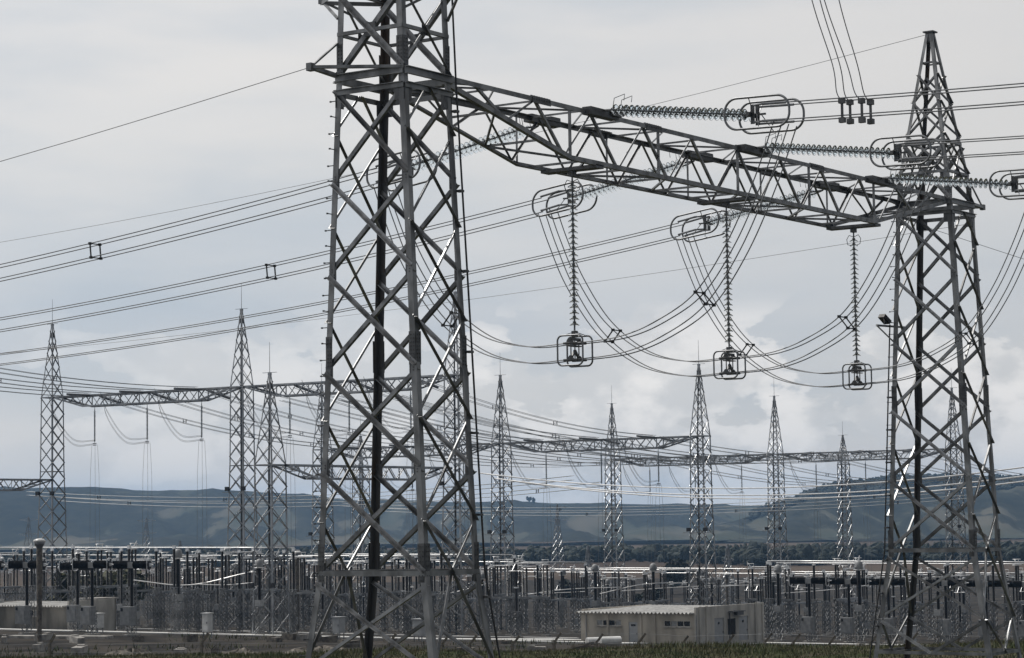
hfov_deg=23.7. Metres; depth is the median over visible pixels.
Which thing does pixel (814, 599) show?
post insulator
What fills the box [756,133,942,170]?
strain insulator
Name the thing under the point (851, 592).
surge arrester
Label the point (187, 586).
post insulator
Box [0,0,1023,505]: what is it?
sky
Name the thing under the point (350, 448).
conductor span
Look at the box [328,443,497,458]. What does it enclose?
lattice girder
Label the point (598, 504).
jumper wires
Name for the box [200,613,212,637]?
control cabinet
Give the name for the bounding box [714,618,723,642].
door
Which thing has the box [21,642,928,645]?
fence wire
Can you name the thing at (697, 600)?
post insulator
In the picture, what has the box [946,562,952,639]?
post insulator
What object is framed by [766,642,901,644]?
perimeter road
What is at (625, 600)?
post insulator
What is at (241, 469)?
lattice tower
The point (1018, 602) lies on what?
disconnector
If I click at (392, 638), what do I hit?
fence post
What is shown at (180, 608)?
voltage transformer
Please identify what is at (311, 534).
lattice tower
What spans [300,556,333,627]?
disconnector
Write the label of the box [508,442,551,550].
jumper wires
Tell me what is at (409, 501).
jumper wires
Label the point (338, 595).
disconnector
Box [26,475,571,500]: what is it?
conductor span
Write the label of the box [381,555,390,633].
post insulator
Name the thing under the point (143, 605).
disconnector
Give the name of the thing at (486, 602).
post insulator
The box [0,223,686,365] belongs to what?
conductor bundle
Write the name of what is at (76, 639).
concrete block
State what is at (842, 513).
lattice tower
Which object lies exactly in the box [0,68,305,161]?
earth wire
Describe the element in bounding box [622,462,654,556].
jumper wires
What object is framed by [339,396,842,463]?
conductor span
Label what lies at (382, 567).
disconnector
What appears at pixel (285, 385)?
lattice girder
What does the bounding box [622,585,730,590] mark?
slack connection
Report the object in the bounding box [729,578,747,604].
disconnector
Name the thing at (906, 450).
conductor span
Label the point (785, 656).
verge ground
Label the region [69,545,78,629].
post insulator
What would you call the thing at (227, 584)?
slack connection
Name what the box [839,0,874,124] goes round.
tap wire
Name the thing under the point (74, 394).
conductor span
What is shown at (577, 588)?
slack connection
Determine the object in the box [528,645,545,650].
concrete block
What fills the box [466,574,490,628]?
disconnector
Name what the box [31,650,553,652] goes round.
fence wire
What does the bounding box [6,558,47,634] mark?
circuit breaker
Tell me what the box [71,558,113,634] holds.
circuit breaker
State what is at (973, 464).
conductor span
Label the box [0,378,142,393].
conductor span
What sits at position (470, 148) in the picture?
strain insulator
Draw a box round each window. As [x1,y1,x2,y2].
[595,620,621,626]
[662,620,690,627]
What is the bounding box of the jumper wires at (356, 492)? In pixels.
[331,467,367,558]
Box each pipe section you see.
[585,637,598,642]
[598,636,621,645]
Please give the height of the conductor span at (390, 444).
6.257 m
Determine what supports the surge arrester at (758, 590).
on the yard ground at (118, 640)
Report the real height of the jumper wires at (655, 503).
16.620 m
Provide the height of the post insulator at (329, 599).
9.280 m
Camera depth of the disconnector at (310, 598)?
342.44 m
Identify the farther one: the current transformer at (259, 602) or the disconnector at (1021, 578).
the disconnector at (1021, 578)
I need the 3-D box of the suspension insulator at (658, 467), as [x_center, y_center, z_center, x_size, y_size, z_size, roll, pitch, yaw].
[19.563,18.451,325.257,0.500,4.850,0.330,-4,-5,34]
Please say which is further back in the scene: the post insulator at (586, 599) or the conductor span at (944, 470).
the conductor span at (944, 470)
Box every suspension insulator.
[93,407,96,445]
[145,406,148,442]
[200,402,203,440]
[288,397,291,437]
[348,401,350,434]
[409,391,411,430]
[545,456,547,487]
[556,176,592,367]
[600,453,603,486]
[657,450,660,483]
[713,207,745,379]
[741,464,743,492]
[815,465,817,491]
[842,232,871,389]
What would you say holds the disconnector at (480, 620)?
on the yard ground at (118, 640)
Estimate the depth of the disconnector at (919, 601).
355.79 m
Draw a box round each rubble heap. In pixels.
[105,648,150,655]
[222,647,259,654]
[283,645,344,654]
[568,642,617,649]
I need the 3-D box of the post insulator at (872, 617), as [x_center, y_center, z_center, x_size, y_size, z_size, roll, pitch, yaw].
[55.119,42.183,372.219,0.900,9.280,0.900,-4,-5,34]
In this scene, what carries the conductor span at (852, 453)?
attached to the lattice girder at (682, 440)
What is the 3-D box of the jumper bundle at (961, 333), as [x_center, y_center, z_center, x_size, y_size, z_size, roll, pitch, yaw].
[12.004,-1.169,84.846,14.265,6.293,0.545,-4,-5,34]
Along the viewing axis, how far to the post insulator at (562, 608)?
371.54 m
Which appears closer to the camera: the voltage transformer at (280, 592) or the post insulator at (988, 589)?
the voltage transformer at (280, 592)
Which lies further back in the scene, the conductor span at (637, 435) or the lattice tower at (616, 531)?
the lattice tower at (616, 531)
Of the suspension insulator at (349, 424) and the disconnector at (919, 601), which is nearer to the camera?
the suspension insulator at (349, 424)
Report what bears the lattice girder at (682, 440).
attached to the lattice tower at (500, 395)
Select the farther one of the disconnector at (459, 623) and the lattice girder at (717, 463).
the lattice girder at (717, 463)
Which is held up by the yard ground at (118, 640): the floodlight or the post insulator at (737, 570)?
the post insulator at (737, 570)
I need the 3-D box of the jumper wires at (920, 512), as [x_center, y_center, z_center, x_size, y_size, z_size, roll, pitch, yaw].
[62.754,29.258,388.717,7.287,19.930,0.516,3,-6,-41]
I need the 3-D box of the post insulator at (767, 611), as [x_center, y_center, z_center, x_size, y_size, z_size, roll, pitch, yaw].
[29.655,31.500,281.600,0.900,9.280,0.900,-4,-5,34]
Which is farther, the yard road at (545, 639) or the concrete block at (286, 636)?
the yard road at (545, 639)
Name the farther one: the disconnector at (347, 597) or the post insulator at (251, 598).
the disconnector at (347, 597)
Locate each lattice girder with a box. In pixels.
[0,478,50,490]
[53,386,239,406]
[244,374,452,396]
[274,464,451,480]
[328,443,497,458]
[388,77,946,232]
[503,436,695,452]
[615,454,771,466]
[778,448,944,461]
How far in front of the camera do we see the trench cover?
225.93 m
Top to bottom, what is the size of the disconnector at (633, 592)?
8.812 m
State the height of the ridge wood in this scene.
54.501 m
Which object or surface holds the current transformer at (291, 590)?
on the yard ground at (118, 640)
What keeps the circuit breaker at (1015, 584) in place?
on the yard ground at (118, 640)
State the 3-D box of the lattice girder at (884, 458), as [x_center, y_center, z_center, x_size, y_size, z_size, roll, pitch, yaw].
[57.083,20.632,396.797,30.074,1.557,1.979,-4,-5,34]
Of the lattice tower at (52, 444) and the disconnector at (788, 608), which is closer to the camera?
the lattice tower at (52, 444)
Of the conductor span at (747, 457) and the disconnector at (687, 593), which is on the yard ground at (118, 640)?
the disconnector at (687, 593)
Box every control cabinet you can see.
[91,613,104,632]
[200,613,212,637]
[331,616,345,638]
[411,618,425,641]
[903,625,916,643]
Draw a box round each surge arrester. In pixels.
[81,570,88,597]
[133,569,141,627]
[193,566,202,626]
[310,572,316,625]
[318,584,326,632]
[346,566,355,632]
[361,581,364,626]
[397,576,409,633]
[510,563,523,637]
[554,585,560,625]
[753,585,759,602]
[794,584,803,631]
[850,589,855,632]
[889,575,898,639]
[949,586,955,634]
[954,586,964,641]
[1020,587,1023,639]
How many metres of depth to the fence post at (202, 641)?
134.55 m
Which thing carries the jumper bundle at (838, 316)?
hanging from the strain insulator at (895, 153)
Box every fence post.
[48,633,55,655]
[200,632,209,653]
[387,633,396,646]
[440,637,447,650]
[468,634,477,648]
[511,635,519,650]
[552,632,561,650]
[594,633,603,647]
[637,633,645,643]
[763,632,772,645]
[791,633,800,645]
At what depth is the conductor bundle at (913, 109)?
64.22 m
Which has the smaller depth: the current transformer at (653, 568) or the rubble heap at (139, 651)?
the rubble heap at (139, 651)
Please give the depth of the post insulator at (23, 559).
275.54 m
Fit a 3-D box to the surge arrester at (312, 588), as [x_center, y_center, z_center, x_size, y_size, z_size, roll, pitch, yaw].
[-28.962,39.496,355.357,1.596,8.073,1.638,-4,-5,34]
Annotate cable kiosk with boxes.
[84,597,119,628]
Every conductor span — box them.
[0,368,196,390]
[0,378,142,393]
[0,386,89,396]
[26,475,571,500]
[58,482,600,506]
[99,395,358,449]
[151,392,409,447]
[205,390,453,445]
[279,397,795,463]
[293,384,543,442]
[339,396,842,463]
[346,489,943,510]
[353,381,598,440]
[366,449,643,466]
[387,495,966,515]
[402,395,896,463]
[421,378,655,438]
[424,447,691,465]
[472,445,738,464]
[548,440,814,461]
[603,438,862,460]
[652,458,903,485]
[660,436,912,458]
[699,458,944,484]
[746,456,985,483]
[818,453,1022,482]
[866,450,1018,481]
[921,451,1023,475]
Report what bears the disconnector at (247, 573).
on the yard ground at (118, 640)
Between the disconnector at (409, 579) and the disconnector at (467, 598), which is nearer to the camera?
the disconnector at (409, 579)
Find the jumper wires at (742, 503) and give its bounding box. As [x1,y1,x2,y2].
[714,460,746,552]
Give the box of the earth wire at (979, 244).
[931,228,1022,258]
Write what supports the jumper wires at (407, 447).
hanging from the suspension insulator at (410, 402)
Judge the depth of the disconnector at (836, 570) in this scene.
286.86 m
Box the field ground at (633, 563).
[0,538,1023,586]
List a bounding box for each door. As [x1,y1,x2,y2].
[629,622,637,642]
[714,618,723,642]
[739,616,747,639]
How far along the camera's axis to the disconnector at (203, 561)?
325.36 m
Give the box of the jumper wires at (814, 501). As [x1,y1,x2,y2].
[787,453,821,562]
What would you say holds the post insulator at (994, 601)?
on the yard ground at (118, 640)
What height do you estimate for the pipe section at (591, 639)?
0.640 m
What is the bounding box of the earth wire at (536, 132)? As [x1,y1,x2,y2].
[3,35,924,241]
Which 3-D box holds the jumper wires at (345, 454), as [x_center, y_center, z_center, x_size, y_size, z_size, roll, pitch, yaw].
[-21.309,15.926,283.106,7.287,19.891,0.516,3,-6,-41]
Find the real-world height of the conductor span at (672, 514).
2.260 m
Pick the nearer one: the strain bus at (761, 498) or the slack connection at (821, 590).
the strain bus at (761, 498)
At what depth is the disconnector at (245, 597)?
374.97 m
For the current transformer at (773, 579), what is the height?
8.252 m
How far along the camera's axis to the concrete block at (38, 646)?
204.45 m
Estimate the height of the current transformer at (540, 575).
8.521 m
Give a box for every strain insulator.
[366,118,538,191]
[532,152,694,218]
[604,94,804,134]
[670,184,823,241]
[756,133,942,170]
[882,166,1023,199]
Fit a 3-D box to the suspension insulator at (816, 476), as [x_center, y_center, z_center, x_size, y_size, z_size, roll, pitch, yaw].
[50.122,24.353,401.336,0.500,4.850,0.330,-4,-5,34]
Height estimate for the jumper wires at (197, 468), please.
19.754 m
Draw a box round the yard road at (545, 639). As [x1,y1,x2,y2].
[0,628,580,640]
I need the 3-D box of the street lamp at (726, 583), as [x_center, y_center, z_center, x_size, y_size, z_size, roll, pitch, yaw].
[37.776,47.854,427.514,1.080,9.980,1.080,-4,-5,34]
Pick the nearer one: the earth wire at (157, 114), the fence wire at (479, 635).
the earth wire at (157, 114)
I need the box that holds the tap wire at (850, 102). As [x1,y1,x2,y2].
[820,0,853,124]
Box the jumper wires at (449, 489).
[426,446,468,544]
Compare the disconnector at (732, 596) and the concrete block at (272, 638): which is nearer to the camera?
the concrete block at (272, 638)
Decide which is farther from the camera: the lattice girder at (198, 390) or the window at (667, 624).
the lattice girder at (198, 390)
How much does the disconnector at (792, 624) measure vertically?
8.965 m
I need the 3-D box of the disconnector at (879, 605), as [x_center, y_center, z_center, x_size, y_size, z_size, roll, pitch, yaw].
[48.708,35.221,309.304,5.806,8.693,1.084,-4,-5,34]
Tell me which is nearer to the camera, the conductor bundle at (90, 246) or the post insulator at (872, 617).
the conductor bundle at (90, 246)
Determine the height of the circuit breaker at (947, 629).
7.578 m
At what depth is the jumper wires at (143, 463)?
302.28 m
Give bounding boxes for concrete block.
[1,634,6,643]
[32,642,44,651]
[34,632,52,640]
[69,635,84,642]
[71,644,87,652]
[132,636,143,641]
[173,647,186,653]
[183,634,197,641]
[211,648,219,653]
[266,635,282,641]
[282,632,296,639]
[293,633,308,640]
[314,635,337,642]
[339,639,359,647]
[494,640,511,643]
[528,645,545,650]
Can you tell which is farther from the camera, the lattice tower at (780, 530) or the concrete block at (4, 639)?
the lattice tower at (780, 530)
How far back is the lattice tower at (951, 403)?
387.17 m
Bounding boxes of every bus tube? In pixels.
[0,547,294,547]
[2,554,468,556]
[74,559,585,562]
[315,554,512,554]
[481,571,1020,575]
[482,568,693,569]
[587,567,773,568]
[767,560,1023,562]
[772,571,1000,573]
[776,562,1023,564]
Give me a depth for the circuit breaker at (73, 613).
250.06 m
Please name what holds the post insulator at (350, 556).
on the yard ground at (118, 640)
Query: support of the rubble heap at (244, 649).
on the yard ground at (118, 640)
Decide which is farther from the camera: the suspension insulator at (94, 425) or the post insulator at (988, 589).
the post insulator at (988, 589)
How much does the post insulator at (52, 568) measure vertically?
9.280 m
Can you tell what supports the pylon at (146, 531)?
on the field ground at (633, 563)
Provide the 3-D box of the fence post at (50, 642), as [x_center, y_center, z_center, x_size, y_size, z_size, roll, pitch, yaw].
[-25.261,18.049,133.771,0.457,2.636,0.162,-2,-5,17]
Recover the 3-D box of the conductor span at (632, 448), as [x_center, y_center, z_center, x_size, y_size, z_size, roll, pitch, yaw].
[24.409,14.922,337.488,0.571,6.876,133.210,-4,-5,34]
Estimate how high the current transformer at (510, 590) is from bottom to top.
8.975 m
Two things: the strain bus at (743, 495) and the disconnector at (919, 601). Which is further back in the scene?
the disconnector at (919, 601)
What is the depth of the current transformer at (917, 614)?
342.46 m
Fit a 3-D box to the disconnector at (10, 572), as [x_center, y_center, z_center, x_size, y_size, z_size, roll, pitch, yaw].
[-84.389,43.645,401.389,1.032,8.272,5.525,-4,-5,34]
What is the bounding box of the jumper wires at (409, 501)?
[383,468,417,559]
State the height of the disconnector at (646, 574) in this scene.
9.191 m
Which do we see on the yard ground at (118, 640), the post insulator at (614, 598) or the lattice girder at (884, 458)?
the post insulator at (614, 598)
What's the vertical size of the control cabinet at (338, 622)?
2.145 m
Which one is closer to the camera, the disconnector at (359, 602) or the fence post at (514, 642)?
the fence post at (514, 642)
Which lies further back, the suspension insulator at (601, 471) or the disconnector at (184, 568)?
the suspension insulator at (601, 471)
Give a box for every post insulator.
[20,548,25,600]
[27,545,36,628]
[42,549,47,599]
[48,548,55,600]
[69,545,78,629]
[83,548,90,599]
[116,548,126,629]
[116,551,125,628]
[125,545,134,631]
[150,548,161,631]
[154,556,159,626]
[157,550,165,629]
[168,545,180,632]
[183,548,193,631]
[188,562,193,623]
[194,550,202,631]
[216,548,228,632]
[224,569,229,623]
[234,550,244,632]
[237,559,240,627]
[248,548,257,633]
[264,561,268,625]
[278,556,286,628]
[279,550,287,633]
[289,548,297,633]
[306,561,311,626]
[306,568,308,621]
[319,595,327,631]
[325,559,332,630]
[346,554,355,631]
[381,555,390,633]
[395,562,399,627]
[401,550,413,636]
[410,576,413,624]
[413,555,419,618]
[417,592,425,637]
[418,584,421,617]
[436,551,445,637]
[446,555,455,634]
[471,576,474,622]
[484,562,489,623]
[510,555,520,636]
[532,569,536,627]
[534,564,542,632]
[547,572,548,626]
[548,568,554,629]
[558,570,565,628]
[583,563,588,608]
[587,568,589,607]
[612,570,617,606]
[616,568,621,606]
[624,573,627,605]
[642,570,646,604]
[658,569,663,604]
[695,569,698,604]
[736,569,740,603]
[754,577,756,602]
[765,561,774,639]
[768,562,774,637]
[791,572,798,633]
[810,562,820,639]
[821,570,829,635]
[824,572,830,633]
[827,574,833,632]
[865,570,871,636]
[870,575,876,633]
[897,563,904,641]
[903,570,907,624]
[919,573,926,635]
[943,564,949,642]
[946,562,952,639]
[952,573,957,637]
[957,573,961,633]
[987,573,991,637]
[990,564,997,641]
[990,571,996,639]
[1011,576,1016,636]
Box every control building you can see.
[0,599,114,630]
[576,602,764,643]
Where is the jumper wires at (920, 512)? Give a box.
[888,451,922,571]
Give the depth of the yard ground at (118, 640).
371.06 m
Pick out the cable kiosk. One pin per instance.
(96, 598)
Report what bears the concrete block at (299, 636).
on the yard ground at (118, 640)
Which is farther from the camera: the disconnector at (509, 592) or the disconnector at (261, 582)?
the disconnector at (509, 592)
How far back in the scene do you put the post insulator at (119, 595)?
276.56 m
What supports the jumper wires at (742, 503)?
attached to the suspension insulator at (741, 479)
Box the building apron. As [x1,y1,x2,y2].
[517,640,647,643]
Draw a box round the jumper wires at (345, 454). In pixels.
[302,381,355,550]
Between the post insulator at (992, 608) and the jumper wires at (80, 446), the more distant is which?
the post insulator at (992, 608)
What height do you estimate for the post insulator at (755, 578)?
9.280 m
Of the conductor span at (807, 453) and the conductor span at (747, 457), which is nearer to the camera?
the conductor span at (807, 453)
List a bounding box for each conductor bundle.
[0,167,377,281]
[0,198,548,331]
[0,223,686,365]
[786,83,1023,121]
[927,135,1023,159]
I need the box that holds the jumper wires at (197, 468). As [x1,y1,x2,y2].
[154,388,206,539]
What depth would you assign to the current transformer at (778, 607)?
269.30 m
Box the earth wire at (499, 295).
[2,225,960,353]
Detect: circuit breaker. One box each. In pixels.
[0,558,5,570]
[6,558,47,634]
[58,560,95,631]
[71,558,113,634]
[111,558,153,635]
[786,575,831,641]
[829,575,870,642]
[868,576,910,643]
[922,577,968,642]
[966,580,1008,639]
[1006,578,1023,636]
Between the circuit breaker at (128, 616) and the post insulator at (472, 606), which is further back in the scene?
the post insulator at (472, 606)
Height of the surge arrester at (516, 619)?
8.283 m
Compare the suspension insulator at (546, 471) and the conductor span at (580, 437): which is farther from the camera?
the suspension insulator at (546, 471)
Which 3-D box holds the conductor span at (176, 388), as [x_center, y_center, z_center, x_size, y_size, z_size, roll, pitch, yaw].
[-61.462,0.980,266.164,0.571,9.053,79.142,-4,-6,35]
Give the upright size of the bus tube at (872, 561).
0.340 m
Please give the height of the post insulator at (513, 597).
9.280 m
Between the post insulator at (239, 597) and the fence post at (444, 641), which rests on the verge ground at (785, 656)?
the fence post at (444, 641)
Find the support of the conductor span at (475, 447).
attached to the lattice girder at (488, 446)
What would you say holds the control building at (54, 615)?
on the yard ground at (118, 640)
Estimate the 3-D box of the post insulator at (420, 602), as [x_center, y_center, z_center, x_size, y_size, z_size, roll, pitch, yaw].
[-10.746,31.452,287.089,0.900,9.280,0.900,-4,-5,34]
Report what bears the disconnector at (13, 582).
on the yard ground at (118, 640)
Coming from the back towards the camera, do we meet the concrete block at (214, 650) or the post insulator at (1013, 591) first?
the post insulator at (1013, 591)
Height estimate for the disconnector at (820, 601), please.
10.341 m
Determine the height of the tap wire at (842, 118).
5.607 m
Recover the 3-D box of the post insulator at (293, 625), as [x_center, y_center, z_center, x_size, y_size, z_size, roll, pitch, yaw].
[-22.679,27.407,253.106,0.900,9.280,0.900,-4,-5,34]
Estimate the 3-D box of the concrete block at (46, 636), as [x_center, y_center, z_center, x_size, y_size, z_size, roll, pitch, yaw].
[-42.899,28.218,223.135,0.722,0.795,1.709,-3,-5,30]
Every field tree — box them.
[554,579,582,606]
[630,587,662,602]
[662,557,694,594]
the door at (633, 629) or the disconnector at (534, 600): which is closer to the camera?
the door at (633, 629)
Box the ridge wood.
[743,472,1023,519]
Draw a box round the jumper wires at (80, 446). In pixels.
[47,394,99,540]
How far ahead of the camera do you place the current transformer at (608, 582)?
370.99 m
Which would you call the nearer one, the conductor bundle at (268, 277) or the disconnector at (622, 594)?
the conductor bundle at (268, 277)
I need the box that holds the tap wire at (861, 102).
[824,0,865,122]
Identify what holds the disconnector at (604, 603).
on the yard ground at (118, 640)
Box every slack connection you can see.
[133,573,244,585]
[197,582,251,584]
[519,587,621,595]
[600,582,687,593]
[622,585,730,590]
[688,585,818,589]
[775,585,869,593]
[951,574,1019,578]
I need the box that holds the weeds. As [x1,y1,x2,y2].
[0,633,735,656]
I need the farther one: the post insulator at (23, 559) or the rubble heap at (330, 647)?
the post insulator at (23, 559)
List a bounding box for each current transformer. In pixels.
[171,549,183,632]
[229,564,237,625]
[254,559,264,634]
[285,562,294,626]
[479,572,485,627]
[507,564,514,632]
[535,571,542,630]
[559,568,567,628]
[591,564,599,607]
[605,579,611,606]
[649,563,657,604]
[709,577,714,604]
[751,580,755,602]
[771,575,777,635]
[774,564,784,640]
[804,576,810,633]
[853,560,865,642]
[914,584,919,636]
[933,568,943,642]
[960,571,968,637]
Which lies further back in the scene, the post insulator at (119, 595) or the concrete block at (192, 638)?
the post insulator at (119, 595)
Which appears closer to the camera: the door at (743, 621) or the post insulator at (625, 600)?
the door at (743, 621)
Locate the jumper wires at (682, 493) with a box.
[667,459,697,567]
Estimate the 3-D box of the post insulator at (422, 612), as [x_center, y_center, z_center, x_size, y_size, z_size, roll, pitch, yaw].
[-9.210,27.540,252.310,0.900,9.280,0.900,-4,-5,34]
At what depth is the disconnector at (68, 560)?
287.20 m
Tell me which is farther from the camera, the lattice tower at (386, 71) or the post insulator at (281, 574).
the post insulator at (281, 574)
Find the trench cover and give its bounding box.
[7,635,112,638]
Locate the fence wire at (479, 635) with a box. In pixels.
[49,633,955,636]
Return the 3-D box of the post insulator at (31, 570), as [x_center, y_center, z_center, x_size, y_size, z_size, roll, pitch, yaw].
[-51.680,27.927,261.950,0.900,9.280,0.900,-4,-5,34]
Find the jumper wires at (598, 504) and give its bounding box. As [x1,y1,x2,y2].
[564,442,606,562]
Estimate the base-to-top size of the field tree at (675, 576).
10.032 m
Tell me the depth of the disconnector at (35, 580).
394.64 m
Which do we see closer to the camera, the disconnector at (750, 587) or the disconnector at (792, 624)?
the disconnector at (792, 624)
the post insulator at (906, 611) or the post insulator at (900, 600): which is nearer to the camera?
the post insulator at (900, 600)
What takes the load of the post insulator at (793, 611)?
on the yard ground at (118, 640)
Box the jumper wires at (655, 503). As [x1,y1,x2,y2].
[621,439,664,561]
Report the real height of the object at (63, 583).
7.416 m
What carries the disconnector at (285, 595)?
on the yard ground at (118, 640)
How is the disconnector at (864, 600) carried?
on the yard ground at (118, 640)
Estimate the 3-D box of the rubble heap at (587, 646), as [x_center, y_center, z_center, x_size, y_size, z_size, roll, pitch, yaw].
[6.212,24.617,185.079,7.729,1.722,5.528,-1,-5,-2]
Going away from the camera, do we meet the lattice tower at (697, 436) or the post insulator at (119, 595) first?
the post insulator at (119, 595)
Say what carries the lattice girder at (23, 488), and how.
attached to the lattice tower at (52, 444)
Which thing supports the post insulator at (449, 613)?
on the yard ground at (118, 640)
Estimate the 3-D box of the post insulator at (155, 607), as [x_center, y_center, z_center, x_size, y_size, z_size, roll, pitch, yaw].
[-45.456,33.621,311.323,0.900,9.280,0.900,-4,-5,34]
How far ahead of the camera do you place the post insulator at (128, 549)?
254.36 m
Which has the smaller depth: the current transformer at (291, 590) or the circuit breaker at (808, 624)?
the circuit breaker at (808, 624)
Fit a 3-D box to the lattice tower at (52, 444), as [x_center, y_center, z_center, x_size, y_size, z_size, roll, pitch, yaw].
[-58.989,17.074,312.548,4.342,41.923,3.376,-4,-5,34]
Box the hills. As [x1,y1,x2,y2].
[0,483,1023,553]
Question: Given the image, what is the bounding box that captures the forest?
[0,539,1023,569]
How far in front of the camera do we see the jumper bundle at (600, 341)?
68.23 m
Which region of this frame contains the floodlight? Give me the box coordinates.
[876,314,904,341]
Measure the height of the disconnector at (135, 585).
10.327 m
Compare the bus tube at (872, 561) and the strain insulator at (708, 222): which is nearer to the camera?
the strain insulator at (708, 222)
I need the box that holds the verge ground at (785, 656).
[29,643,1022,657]
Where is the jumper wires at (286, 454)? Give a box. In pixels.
[242,383,295,549]
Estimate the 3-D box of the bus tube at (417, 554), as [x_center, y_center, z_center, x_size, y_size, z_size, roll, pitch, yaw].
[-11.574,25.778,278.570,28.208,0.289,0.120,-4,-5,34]
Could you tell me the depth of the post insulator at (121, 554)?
266.94 m
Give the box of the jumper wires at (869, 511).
[838,454,871,573]
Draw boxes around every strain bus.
[480,467,1023,488]
[494,475,1023,495]
[511,481,1023,498]
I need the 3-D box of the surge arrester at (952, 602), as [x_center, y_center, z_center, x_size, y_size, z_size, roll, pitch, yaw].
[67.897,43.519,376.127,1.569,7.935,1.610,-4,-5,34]
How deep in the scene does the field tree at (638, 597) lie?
515.19 m
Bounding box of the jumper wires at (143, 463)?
[101,394,152,550]
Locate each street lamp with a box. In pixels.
[33,538,45,641]
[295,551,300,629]
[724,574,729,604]
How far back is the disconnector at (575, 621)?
321.87 m
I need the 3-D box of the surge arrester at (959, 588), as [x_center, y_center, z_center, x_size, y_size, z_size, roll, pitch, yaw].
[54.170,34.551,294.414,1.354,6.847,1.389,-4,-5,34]
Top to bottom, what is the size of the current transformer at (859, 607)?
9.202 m
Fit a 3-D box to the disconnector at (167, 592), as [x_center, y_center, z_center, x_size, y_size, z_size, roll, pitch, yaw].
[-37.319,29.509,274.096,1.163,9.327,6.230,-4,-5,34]
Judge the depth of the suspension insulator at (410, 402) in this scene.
280.39 m
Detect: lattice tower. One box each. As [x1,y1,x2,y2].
[35,299,68,600]
[222,284,261,629]
[248,342,290,634]
[299,0,500,657]
[306,363,336,624]
[350,416,370,623]
[439,291,478,634]
[487,375,514,629]
[600,385,626,606]
[685,346,718,604]
[765,396,788,629]
[837,423,856,627]
[869,30,1021,657]
[943,379,972,634]
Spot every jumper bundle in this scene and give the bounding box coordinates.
[373,121,796,363]
[538,159,936,376]
[675,213,1023,386]
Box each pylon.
[19,517,37,574]
[137,518,155,568]
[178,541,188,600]
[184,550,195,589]
[548,504,565,568]
[579,546,593,607]
[719,544,735,604]
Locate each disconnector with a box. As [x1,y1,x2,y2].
[0,548,20,600]
[0,571,11,600]
[1,565,33,600]
[32,569,55,597]
[36,556,74,600]
[55,554,90,600]
[70,544,114,596]
[94,541,139,627]
[115,554,152,626]
[136,558,166,623]
[141,573,162,616]
[142,568,155,620]
[159,549,200,630]
[167,567,193,622]
[170,557,206,625]
[175,553,215,629]
[182,563,214,628]
[185,553,218,625]
[191,577,208,612]
[220,579,235,617]
[221,545,264,632]
[223,565,251,622]
[234,558,266,623]
[235,557,271,627]
[243,550,282,629]
[249,564,277,626]
[271,578,288,618]
[287,551,333,633]
[299,550,341,629]
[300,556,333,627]
[306,571,332,625]
[311,557,346,631]
[324,558,364,629]
[343,564,368,625]
[345,576,366,619]
[364,557,396,629]
[377,563,404,627]
[391,553,437,631]
[404,557,446,633]
[431,557,463,631]
[451,570,484,626]
[457,567,482,629]
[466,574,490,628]
[484,581,498,619]
[487,561,530,633]
[491,554,527,632]
[491,573,509,620]
[504,558,551,635]
[516,561,544,629]
[521,574,554,628]
[549,565,578,632]
[575,566,601,630]
[579,573,601,628]
[600,575,633,607]
[609,582,624,605]
[631,575,651,604]
[642,567,668,604]
[669,581,685,604]
[685,567,710,604]
[700,575,722,604]
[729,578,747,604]
[735,579,753,603]
[746,562,793,636]
[758,573,784,637]
[762,564,791,635]
[770,570,794,635]
[789,572,810,632]
[811,573,831,629]
[832,555,865,639]
[832,585,868,635]
[840,562,869,636]
[874,572,917,639]
[890,586,903,630]
[902,568,926,634]
[925,566,953,638]
[1001,570,1023,639]
[1012,559,1023,639]
[1015,568,1023,619]
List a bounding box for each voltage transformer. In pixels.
[73,549,83,600]
[116,569,125,630]
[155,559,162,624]
[175,560,183,631]
[214,568,221,626]
[276,566,282,627]
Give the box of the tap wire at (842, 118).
[812,0,845,122]
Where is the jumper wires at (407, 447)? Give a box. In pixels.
[363,376,417,550]
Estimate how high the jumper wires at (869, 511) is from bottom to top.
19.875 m
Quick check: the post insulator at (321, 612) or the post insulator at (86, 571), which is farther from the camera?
the post insulator at (321, 612)
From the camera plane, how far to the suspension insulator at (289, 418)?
290.56 m
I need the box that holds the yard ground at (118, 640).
[0,574,1020,656]
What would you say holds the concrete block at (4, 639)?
on the yard ground at (118, 640)
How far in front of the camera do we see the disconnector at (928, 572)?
312.36 m
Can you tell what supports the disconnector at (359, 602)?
on the yard ground at (118, 640)
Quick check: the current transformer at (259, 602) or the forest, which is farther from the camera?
the forest
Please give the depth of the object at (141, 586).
315.21 m
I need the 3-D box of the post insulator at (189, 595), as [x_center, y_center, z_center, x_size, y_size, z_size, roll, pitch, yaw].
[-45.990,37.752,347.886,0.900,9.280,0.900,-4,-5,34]
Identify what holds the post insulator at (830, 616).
on the yard ground at (118, 640)

